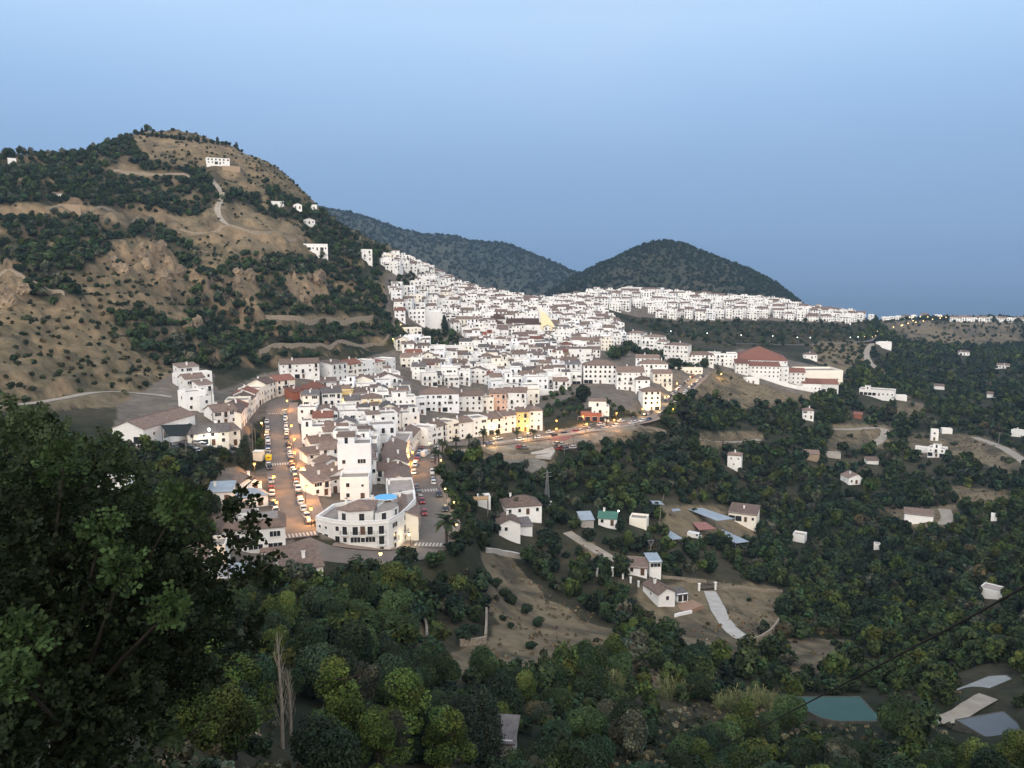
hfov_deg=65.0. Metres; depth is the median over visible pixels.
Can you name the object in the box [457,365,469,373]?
house
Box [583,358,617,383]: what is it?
apartment house
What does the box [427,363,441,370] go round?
house
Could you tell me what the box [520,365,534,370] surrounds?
house
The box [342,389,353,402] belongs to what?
house
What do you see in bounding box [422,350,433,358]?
house
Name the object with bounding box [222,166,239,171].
retaining wall
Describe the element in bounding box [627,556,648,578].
house
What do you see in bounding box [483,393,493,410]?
house
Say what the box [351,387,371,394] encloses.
house
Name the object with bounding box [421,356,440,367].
house
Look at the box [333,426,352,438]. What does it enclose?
house
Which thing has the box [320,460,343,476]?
house
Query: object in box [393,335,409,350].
house
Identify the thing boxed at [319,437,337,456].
house
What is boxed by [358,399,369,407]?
house
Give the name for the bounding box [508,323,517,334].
house
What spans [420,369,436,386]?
house
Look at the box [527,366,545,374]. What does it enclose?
house
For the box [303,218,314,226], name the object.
hill house
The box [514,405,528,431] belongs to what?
house
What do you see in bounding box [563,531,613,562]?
track
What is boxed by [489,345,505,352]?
house
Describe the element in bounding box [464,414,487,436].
terraced house
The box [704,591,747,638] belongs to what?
driveway
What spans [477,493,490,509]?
pool house
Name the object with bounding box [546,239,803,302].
hill
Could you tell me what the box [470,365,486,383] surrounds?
house
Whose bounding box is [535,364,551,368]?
house
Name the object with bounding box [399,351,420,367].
house
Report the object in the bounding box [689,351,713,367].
house
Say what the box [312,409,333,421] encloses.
house
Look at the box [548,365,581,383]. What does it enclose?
house
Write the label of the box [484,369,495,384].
house
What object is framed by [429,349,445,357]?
house
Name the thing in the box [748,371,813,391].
boundary wall
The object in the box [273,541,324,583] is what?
house
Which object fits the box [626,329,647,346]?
apartment house
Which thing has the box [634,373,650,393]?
house
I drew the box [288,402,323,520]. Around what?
pavement
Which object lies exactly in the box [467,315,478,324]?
house
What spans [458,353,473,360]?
house
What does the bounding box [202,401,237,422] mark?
house
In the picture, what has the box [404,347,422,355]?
house
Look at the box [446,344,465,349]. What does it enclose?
house
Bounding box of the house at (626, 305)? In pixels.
[617,300,630,311]
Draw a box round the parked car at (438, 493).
[436,490,441,496]
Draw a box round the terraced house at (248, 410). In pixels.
[234,396,250,421]
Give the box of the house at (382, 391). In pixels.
[369,384,388,401]
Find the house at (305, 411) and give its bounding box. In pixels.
[297,402,317,423]
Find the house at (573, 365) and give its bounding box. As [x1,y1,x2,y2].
[565,360,580,369]
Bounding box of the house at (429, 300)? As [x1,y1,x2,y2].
[427,297,436,308]
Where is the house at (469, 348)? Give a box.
[459,346,473,350]
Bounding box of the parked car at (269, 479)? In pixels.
[267,477,274,483]
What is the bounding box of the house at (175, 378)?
[172,372,186,385]
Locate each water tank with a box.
[826,451,840,458]
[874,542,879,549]
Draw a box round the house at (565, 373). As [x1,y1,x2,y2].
[553,369,570,386]
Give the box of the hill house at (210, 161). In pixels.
[205,157,229,166]
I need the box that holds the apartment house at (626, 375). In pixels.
[615,364,644,391]
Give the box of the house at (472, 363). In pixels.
[469,361,475,367]
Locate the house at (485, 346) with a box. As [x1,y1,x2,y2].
[478,342,489,352]
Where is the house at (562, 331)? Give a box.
[554,329,566,335]
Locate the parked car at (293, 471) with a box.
[291,469,297,474]
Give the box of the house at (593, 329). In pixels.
[590,327,604,331]
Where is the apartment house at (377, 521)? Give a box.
[315,490,415,548]
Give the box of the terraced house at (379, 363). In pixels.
[366,358,385,374]
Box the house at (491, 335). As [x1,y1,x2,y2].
[479,333,493,338]
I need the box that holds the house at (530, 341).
[522,339,534,343]
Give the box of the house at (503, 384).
[499,382,518,387]
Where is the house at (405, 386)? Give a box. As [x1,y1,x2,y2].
[393,383,408,393]
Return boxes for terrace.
[531,447,554,459]
[677,600,702,611]
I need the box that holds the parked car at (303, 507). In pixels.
[300,504,306,511]
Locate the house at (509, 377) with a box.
[504,372,522,386]
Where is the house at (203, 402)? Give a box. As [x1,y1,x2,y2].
[197,393,213,412]
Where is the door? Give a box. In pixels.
[360,526,364,534]
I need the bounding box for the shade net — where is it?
[161,424,192,453]
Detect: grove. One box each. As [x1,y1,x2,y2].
[0,415,1023,767]
[662,313,1023,500]
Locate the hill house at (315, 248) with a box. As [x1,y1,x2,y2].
[303,244,327,259]
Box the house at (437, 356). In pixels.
[433,354,449,362]
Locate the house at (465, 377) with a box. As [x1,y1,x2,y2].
[459,369,471,385]
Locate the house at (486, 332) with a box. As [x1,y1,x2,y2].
[482,330,491,335]
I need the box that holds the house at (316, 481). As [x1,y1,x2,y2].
[298,468,331,496]
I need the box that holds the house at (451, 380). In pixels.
[444,374,458,387]
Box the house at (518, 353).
[510,349,526,357]
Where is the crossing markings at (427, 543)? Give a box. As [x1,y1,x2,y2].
[414,542,441,545]
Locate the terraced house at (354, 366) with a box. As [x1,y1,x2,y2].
[340,356,361,376]
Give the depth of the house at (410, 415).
358.70 m
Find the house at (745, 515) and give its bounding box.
[728,502,760,531]
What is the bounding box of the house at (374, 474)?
[372,449,376,483]
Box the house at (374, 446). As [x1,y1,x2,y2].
[372,443,377,460]
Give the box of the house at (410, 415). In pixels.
[400,406,419,427]
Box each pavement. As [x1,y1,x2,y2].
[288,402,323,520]
[332,542,396,549]
[402,447,421,545]
[435,446,459,546]
[487,374,708,445]
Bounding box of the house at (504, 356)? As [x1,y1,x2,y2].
[502,354,513,360]
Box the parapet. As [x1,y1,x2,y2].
[452,424,633,451]
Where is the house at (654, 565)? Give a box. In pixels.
[644,552,662,579]
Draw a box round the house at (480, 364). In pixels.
[465,361,482,366]
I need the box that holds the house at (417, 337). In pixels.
[404,333,421,342]
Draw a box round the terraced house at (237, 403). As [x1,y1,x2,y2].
[227,399,246,425]
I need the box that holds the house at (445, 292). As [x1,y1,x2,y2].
[440,289,450,295]
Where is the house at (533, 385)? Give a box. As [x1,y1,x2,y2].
[520,381,539,399]
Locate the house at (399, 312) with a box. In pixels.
[394,306,405,323]
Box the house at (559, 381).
[552,375,567,390]
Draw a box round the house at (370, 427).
[357,425,373,433]
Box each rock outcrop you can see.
[0,287,14,296]
[0,295,13,307]
[3,291,18,305]
[16,281,31,295]
[108,255,117,262]
[114,262,128,274]
[138,252,147,259]
[139,242,145,250]
[141,258,151,272]
[155,239,166,248]
[155,267,168,280]
[157,244,166,256]
[159,271,170,283]
[163,255,169,264]
[164,283,171,291]
[175,264,186,277]
[180,317,192,328]
[192,314,203,327]
[232,268,239,276]
[232,275,243,287]
[233,267,243,276]
[243,268,254,282]
[302,295,309,302]
[305,273,311,281]
[312,271,322,287]
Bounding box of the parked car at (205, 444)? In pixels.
[197,442,210,446]
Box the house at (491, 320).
[484,318,496,324]
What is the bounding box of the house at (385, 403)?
[379,400,396,407]
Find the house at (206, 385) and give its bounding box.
[191,378,213,394]
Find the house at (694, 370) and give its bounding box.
[675,366,702,373]
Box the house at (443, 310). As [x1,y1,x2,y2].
[438,308,445,317]
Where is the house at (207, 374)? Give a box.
[193,370,211,381]
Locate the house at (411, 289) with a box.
[408,286,415,293]
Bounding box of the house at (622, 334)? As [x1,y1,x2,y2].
[614,328,625,341]
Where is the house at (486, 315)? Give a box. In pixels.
[482,313,492,317]
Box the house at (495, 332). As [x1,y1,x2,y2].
[485,328,498,335]
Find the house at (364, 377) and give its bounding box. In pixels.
[356,373,373,381]
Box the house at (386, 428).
[368,418,395,448]
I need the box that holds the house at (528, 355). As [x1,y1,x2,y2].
[522,353,532,357]
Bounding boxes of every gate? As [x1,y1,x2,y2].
[596,567,613,576]
[697,582,716,590]
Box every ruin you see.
[629,513,648,529]
[804,449,819,461]
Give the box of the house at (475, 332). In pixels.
[466,329,479,337]
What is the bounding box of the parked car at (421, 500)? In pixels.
[419,497,424,503]
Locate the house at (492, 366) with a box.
[483,364,496,370]
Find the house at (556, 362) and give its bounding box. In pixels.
[551,359,564,364]
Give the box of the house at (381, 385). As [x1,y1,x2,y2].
[376,382,388,388]
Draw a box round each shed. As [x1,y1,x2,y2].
[217,562,247,586]
[260,546,275,554]
[490,714,519,756]
[518,516,533,536]
[576,511,594,527]
[863,456,879,464]
[895,394,906,401]
[904,507,933,523]
[979,582,1003,599]
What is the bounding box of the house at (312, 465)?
[297,461,326,477]
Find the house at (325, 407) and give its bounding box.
[316,403,337,420]
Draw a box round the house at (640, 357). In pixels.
[635,352,659,365]
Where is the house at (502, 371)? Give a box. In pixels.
[500,370,511,376]
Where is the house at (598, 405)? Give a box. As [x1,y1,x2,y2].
[588,398,608,421]
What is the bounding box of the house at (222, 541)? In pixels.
[212,535,229,562]
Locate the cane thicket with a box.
[601,665,788,717]
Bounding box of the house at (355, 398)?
[342,393,360,403]
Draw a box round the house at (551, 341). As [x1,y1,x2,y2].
[544,337,556,344]
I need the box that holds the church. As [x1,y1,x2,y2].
[488,308,553,330]
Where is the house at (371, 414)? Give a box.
[356,410,381,423]
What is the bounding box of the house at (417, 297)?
[408,294,421,301]
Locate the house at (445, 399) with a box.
[418,385,459,412]
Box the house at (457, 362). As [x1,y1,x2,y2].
[452,360,465,364]
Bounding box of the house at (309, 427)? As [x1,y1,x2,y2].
[301,418,323,443]
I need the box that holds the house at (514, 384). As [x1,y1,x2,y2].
[501,383,517,387]
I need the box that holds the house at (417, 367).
[411,361,426,379]
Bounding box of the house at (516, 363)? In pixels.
[511,360,523,365]
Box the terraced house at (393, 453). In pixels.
[381,446,408,464]
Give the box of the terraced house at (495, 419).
[482,411,502,434]
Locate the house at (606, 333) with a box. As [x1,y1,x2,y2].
[599,331,610,338]
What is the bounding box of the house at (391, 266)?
[385,261,397,275]
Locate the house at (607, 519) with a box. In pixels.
[597,507,618,529]
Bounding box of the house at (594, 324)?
[590,322,601,327]
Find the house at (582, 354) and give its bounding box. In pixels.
[568,347,591,366]
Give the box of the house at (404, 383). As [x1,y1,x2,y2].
[398,381,410,393]
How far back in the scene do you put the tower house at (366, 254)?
664.45 m
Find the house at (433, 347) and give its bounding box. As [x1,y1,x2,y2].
[430,343,445,350]
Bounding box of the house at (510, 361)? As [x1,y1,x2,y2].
[508,359,521,366]
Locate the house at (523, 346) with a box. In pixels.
[514,343,528,350]
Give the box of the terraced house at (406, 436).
[386,432,412,458]
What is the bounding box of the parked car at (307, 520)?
[304,516,312,523]
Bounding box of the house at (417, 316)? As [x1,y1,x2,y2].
[407,309,424,327]
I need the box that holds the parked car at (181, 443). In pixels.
[178,442,189,445]
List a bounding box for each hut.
[743,377,758,383]
[792,530,806,542]
[853,411,862,418]
[930,428,938,440]
[933,383,944,389]
[940,427,952,433]
[987,391,993,397]
[991,512,996,520]
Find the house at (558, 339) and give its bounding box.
[553,336,562,344]
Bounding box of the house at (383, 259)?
[379,252,393,266]
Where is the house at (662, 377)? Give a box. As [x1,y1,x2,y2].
[650,368,672,390]
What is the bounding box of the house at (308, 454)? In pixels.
[298,445,319,464]
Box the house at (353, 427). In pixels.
[349,423,380,452]
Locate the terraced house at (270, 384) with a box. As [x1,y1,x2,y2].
[247,376,276,400]
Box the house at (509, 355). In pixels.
[498,350,511,357]
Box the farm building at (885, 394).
[859,385,895,400]
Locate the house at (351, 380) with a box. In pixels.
[339,375,355,387]
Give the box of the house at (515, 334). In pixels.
[506,333,518,340]
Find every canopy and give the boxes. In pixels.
[550,436,573,449]
[651,501,663,512]
[667,531,682,543]
[671,508,680,520]
[688,508,733,533]
[693,522,715,532]
[722,529,748,550]
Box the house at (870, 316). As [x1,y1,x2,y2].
[868,314,873,319]
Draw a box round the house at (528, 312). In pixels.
[524,309,537,315]
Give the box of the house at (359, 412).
[355,401,379,418]
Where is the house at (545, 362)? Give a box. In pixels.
[538,358,551,364]
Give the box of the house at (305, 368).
[278,357,319,379]
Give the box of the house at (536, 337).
[529,334,542,339]
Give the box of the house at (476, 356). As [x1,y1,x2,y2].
[468,351,481,360]
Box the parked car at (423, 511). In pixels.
[421,508,427,514]
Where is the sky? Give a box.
[0,0,1023,278]
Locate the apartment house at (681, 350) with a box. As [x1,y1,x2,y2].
[663,341,691,362]
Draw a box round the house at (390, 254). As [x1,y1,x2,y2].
[381,252,394,257]
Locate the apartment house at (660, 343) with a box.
[657,337,669,351]
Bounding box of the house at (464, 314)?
[459,312,471,316]
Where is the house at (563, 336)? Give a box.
[552,333,565,338]
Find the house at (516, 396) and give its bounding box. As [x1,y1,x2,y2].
[503,385,527,409]
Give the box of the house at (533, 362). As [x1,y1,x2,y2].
[523,360,538,365]
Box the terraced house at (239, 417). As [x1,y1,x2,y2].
[227,403,243,428]
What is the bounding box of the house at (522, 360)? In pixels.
[512,357,528,363]
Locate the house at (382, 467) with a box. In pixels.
[376,457,402,483]
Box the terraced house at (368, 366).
[355,357,374,374]
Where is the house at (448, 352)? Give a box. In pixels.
[436,349,450,353]
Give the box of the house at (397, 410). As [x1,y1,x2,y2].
[380,407,401,429]
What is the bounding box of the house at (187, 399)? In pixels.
[178,387,205,410]
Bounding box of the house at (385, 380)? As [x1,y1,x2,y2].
[374,376,390,385]
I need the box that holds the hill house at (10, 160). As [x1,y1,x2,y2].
[7,158,15,163]
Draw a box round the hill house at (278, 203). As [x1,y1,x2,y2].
[271,201,283,207]
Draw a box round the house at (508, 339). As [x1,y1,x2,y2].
[506,336,519,345]
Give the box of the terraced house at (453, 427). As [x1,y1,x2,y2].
[435,417,458,440]
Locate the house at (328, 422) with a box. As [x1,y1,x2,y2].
[314,419,333,423]
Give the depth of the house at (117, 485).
153.06 m
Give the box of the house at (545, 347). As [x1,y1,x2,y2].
[541,344,553,350]
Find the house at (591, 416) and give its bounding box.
[578,411,604,421]
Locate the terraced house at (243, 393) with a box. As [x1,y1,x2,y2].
[232,389,255,414]
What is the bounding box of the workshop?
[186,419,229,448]
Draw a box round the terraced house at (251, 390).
[233,384,258,409]
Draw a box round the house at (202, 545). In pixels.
[179,541,211,574]
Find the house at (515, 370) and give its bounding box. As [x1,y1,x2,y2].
[509,366,521,374]
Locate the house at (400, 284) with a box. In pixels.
[391,282,402,289]
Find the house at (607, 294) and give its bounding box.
[600,292,611,300]
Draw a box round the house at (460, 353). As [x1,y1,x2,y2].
[452,348,467,356]
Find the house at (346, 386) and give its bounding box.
[330,383,350,388]
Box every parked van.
[420,449,429,456]
[687,531,701,538]
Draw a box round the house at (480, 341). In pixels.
[472,338,484,350]
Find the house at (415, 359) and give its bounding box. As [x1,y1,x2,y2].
[410,355,424,370]
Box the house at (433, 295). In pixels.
[428,293,437,304]
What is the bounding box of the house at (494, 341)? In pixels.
[486,338,498,345]
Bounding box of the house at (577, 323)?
[566,321,579,325]
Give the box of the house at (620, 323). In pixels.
[614,319,623,327]
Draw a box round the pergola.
[474,496,488,516]
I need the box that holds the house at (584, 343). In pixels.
[573,341,586,346]
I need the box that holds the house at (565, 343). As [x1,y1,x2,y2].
[558,340,574,346]
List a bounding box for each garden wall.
[485,547,520,558]
[674,610,691,616]
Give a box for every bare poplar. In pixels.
[270,633,290,748]
[284,663,296,735]
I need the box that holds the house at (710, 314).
[701,307,714,319]
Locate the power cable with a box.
[699,585,1023,754]
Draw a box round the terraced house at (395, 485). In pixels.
[386,477,415,495]
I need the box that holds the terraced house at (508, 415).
[493,408,516,432]
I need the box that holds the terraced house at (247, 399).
[225,396,251,418]
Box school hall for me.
[737,346,787,364]
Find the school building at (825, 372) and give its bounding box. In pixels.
[791,367,842,383]
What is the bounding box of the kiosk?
[252,450,264,460]
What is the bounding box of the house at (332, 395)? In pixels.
[320,385,341,405]
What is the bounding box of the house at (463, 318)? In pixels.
[455,315,468,325]
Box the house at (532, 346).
[528,344,537,348]
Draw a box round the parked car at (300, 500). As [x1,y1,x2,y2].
[298,498,303,504]
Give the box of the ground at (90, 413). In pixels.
[0,129,1023,767]
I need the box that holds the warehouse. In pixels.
[111,406,195,445]
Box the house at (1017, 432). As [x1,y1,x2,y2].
[1011,427,1023,436]
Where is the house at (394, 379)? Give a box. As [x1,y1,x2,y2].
[377,370,398,385]
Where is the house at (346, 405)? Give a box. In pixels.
[335,400,356,418]
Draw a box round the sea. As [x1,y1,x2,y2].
[772,278,1023,319]
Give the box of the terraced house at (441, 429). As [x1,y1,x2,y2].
[424,418,447,440]
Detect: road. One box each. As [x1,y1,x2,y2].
[0,391,170,405]
[265,395,317,538]
[288,537,446,563]
[411,443,450,547]
[441,374,704,445]
[738,336,877,344]
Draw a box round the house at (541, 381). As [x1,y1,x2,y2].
[524,373,547,388]
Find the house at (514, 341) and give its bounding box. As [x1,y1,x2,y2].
[511,338,521,349]
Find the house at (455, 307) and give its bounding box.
[450,304,460,310]
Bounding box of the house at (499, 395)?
[489,386,506,409]
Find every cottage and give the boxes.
[495,510,520,543]
[840,470,861,484]
[995,363,1009,368]
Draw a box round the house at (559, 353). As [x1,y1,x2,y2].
[547,348,563,358]
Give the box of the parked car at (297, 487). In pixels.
[295,484,301,491]
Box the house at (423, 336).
[420,335,430,344]
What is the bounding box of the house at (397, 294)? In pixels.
[391,288,401,300]
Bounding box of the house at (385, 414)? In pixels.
[379,408,397,431]
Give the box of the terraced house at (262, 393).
[238,385,266,405]
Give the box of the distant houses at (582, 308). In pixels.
[387,250,865,364]
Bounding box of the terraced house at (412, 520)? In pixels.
[397,490,419,540]
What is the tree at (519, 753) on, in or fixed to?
on the ground at (90, 413)
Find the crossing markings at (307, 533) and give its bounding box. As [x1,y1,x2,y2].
[285,531,316,537]
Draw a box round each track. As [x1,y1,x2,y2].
[213,179,261,230]
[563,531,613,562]
[650,429,759,442]
[832,427,889,445]
[863,343,884,372]
[876,693,997,723]
[937,508,952,524]
[971,437,1023,462]
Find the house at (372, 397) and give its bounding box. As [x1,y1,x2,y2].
[360,390,382,403]
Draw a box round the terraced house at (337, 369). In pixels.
[320,359,347,380]
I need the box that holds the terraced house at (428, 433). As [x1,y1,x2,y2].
[414,423,436,445]
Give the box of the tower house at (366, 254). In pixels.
[361,249,371,265]
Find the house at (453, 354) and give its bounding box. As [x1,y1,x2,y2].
[446,351,457,358]
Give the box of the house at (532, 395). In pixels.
[526,386,538,403]
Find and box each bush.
[476,566,483,572]
[490,577,502,587]
[499,587,511,596]
[499,614,506,620]
[504,594,517,604]
[507,622,514,627]
[520,602,532,614]
[524,700,554,723]
[532,616,544,626]
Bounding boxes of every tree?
[0,391,287,767]
[1,147,15,157]
[34,565,105,615]
[81,610,142,644]
[111,505,143,547]
[144,124,151,131]
[144,636,224,706]
[157,683,216,754]
[188,611,219,633]
[189,683,263,765]
[194,635,240,739]
[194,668,260,738]
[196,600,206,611]
[214,597,247,629]
[218,616,241,643]
[218,639,250,654]
[221,651,256,693]
[223,587,254,617]
[223,652,277,721]
[235,441,247,470]
[237,619,260,656]
[238,434,250,465]
[238,650,275,694]
[243,586,263,608]
[246,562,273,598]
[250,431,260,440]
[255,437,263,448]
[255,624,289,656]
[256,597,292,627]
[257,610,288,633]
[269,668,304,699]
[278,589,299,629]
[280,615,290,627]
[282,559,312,582]
[287,621,326,660]
[288,712,360,767]
[291,642,356,697]
[293,617,321,632]
[300,584,336,619]
[301,670,320,699]
[308,708,341,730]
[312,654,365,740]
[321,601,350,631]
[332,587,350,611]
[332,618,374,660]
[341,573,376,603]
[346,661,383,705]
[348,598,380,632]
[349,698,395,760]
[355,704,411,767]
[362,623,378,663]
[369,561,408,589]
[372,652,417,688]
[372,677,390,702]
[377,586,412,620]
[382,667,431,755]
[386,611,421,632]
[387,709,411,758]
[391,712,429,764]
[411,697,440,763]
[412,647,435,681]
[415,667,423,686]
[416,665,434,690]
[421,689,444,697]
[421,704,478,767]
[425,330,432,335]
[425,694,452,712]
[429,328,439,335]
[430,446,438,463]
[430,648,461,686]
[432,450,443,463]
[434,513,461,547]
[436,439,447,457]
[440,315,448,332]
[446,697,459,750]
[448,328,456,336]
[451,436,460,450]
[451,693,484,765]
[468,644,499,682]
[472,684,505,763]
[477,428,487,444]
[485,671,524,730]
[491,757,528,767]
[493,700,522,729]
[497,666,521,686]
[502,747,531,763]
[513,427,521,436]
[514,761,550,767]
[516,668,536,701]
[523,755,546,767]
[526,735,558,759]
[541,687,573,716]
[541,719,571,739]
[542,737,591,767]
[548,660,567,688]
[557,506,567,517]
[566,705,606,740]
[572,664,611,696]
[573,638,593,672]
[573,733,615,767]
[575,384,590,402]
[576,646,613,679]
[595,643,611,669]
[596,698,621,713]
[603,415,610,424]
[603,632,632,661]
[604,695,647,759]
[605,345,621,359]
[605,683,629,703]
[606,651,632,681]
[608,708,648,765]
[617,347,624,358]
[617,763,633,767]
[620,345,630,355]
[620,617,637,636]
[621,530,635,547]
[622,629,649,662]
[623,340,633,345]
[630,342,639,352]
[631,761,674,767]
[632,635,663,670]
[636,349,645,353]
[645,718,659,744]
[655,616,681,640]
[666,733,701,756]
[667,744,693,767]
[669,358,681,366]
[678,642,712,661]
[679,672,711,700]
[684,729,719,752]
[685,651,716,679]
[690,738,716,767]
[698,724,731,751]
[699,358,708,366]
[706,718,743,745]
[707,757,731,767]
[718,713,746,734]
[721,742,748,767]
[731,695,760,737]
[738,757,760,767]
[743,716,772,744]
[744,750,776,767]
[748,744,771,759]
[754,761,794,767]
[758,711,781,739]
[771,693,807,733]
[779,737,812,759]
[781,747,814,767]
[787,738,820,761]
[803,760,842,767]
[806,763,829,767]
[823,736,858,763]
[844,739,870,759]
[872,753,908,767]
[874,758,924,767]
[876,692,913,737]
[911,748,949,767]
[931,732,956,763]
[954,736,985,767]
[968,745,1017,767]
[991,727,1023,767]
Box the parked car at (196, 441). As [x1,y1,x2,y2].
[193,439,202,443]
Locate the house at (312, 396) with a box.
[302,389,320,403]
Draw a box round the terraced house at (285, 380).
[269,372,294,396]
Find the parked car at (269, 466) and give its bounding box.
[267,464,272,469]
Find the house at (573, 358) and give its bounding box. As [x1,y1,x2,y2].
[564,355,577,360]
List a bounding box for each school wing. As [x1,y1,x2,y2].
[710,350,736,368]
[734,359,748,375]
[748,361,780,380]
[780,365,788,382]
[788,368,805,385]
[801,378,821,391]
[820,378,838,393]
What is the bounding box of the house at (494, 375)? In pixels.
[487,371,502,378]
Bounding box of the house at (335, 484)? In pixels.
[329,467,339,492]
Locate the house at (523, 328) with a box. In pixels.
[519,324,532,331]
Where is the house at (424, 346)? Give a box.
[414,342,430,352]
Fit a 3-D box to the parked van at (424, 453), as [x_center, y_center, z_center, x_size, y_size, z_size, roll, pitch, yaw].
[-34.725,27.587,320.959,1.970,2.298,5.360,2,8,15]
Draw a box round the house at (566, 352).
[552,347,568,356]
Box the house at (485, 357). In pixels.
[480,351,494,362]
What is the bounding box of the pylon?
[543,470,551,505]
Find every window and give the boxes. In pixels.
[133,436,138,443]
[248,544,262,550]
[268,542,282,546]
[269,530,280,536]
[314,481,321,487]
[342,526,346,534]
[350,537,360,542]
[352,527,357,534]
[357,459,365,463]
[359,513,364,520]
[365,537,375,542]
[367,526,372,534]
[378,525,383,533]
[379,536,384,543]
[381,512,385,519]
[392,520,397,528]
[650,563,660,567]
[735,515,741,520]
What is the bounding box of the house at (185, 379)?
[177,370,205,389]
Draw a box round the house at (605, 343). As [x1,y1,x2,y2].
[599,336,611,350]
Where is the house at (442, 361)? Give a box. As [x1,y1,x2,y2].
[440,359,452,365]
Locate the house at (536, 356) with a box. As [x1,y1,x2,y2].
[527,353,543,360]
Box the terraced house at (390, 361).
[375,357,395,369]
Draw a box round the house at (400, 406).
[396,404,414,407]
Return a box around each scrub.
[0,128,1023,648]
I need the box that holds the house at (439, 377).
[436,370,441,384]
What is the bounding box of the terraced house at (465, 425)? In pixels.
[450,415,472,438]
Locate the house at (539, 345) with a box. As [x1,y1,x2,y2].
[536,341,549,348]
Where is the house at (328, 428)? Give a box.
[320,421,348,436]
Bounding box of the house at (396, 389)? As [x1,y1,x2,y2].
[388,387,407,393]
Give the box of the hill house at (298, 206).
[293,203,301,211]
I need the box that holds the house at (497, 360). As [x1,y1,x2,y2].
[490,356,507,366]
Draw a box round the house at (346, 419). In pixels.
[335,415,356,423]
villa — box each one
[208,480,235,503]
[219,508,286,552]
[232,470,262,487]
[236,483,268,506]
[499,492,542,522]
[641,577,675,606]
[927,443,947,457]
[950,315,956,321]
[957,316,961,321]
[960,315,967,321]
[975,315,982,321]
[982,316,986,322]
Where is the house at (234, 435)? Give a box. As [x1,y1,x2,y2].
[228,422,241,447]
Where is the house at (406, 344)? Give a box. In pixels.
[401,340,414,352]
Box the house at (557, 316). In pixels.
[548,314,559,320]
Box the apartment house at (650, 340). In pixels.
[641,333,665,349]
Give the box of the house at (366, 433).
[357,429,378,460]
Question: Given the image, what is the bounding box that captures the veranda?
[671,586,688,602]
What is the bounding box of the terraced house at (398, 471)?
[384,459,412,487]
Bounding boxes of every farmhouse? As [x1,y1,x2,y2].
[727,449,742,470]
[802,406,813,421]
[957,350,969,355]
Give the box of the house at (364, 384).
[355,380,375,386]
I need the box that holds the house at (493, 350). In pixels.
[486,348,499,353]
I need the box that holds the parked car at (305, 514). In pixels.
[302,511,311,517]
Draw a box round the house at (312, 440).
[304,433,332,446]
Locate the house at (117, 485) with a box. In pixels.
[97,475,134,490]
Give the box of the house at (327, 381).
[320,376,336,386]
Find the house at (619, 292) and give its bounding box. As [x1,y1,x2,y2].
[609,290,621,298]
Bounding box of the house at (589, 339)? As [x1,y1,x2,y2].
[571,335,593,342]
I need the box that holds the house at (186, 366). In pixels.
[172,361,199,372]
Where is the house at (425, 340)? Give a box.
[415,338,429,342]
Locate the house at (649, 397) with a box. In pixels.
[638,385,660,410]
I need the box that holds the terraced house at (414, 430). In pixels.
[398,424,420,452]
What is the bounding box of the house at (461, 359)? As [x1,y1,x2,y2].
[452,358,467,363]
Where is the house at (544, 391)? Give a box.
[540,389,552,395]
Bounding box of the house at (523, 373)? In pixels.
[518,370,538,382]
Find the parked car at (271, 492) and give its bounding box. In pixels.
[269,489,274,496]
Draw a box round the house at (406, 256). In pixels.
[400,253,409,270]
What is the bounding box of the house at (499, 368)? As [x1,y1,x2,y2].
[492,366,504,372]
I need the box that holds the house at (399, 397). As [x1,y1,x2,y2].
[385,391,415,405]
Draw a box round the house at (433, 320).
[425,311,442,332]
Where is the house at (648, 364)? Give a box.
[638,357,667,376]
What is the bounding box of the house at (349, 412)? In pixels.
[338,406,356,418]
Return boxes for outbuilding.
[915,445,927,452]
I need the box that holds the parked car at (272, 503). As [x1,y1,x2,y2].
[269,499,276,506]
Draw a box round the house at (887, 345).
[876,341,891,349]
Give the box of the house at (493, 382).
[488,378,504,388]
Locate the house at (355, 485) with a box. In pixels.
[340,471,370,499]
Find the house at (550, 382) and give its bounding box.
[548,376,552,388]
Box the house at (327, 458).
[312,451,337,464]
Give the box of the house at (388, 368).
[382,365,399,374]
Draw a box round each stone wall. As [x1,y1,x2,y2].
[0,269,64,295]
[46,205,138,222]
[113,169,189,177]
[180,224,296,241]
[259,335,388,354]
[266,314,372,325]
[422,617,427,636]
[459,636,486,646]
[481,445,549,458]
[484,607,487,636]
[638,424,665,432]
[662,575,706,582]
[716,586,782,592]
[736,618,779,646]
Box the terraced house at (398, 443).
[382,437,408,459]
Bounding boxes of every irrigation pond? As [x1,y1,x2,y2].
[796,696,877,726]
[954,711,1019,736]
[957,675,1011,689]
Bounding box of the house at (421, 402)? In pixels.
[416,396,425,414]
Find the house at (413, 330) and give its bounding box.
[402,327,421,333]
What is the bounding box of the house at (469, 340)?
[459,336,473,344]
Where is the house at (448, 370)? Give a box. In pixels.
[441,366,456,381]
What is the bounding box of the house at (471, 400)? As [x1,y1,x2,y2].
[458,389,482,411]
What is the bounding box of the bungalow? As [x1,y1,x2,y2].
[802,351,817,361]
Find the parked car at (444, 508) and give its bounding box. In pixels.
[442,505,447,511]
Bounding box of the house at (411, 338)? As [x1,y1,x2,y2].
[403,336,413,340]
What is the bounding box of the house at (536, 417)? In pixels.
[529,403,542,429]
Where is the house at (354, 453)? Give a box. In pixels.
[337,431,372,491]
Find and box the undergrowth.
[38,662,961,767]
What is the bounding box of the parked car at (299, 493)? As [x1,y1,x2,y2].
[296,490,301,496]
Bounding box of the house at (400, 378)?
[391,372,403,381]

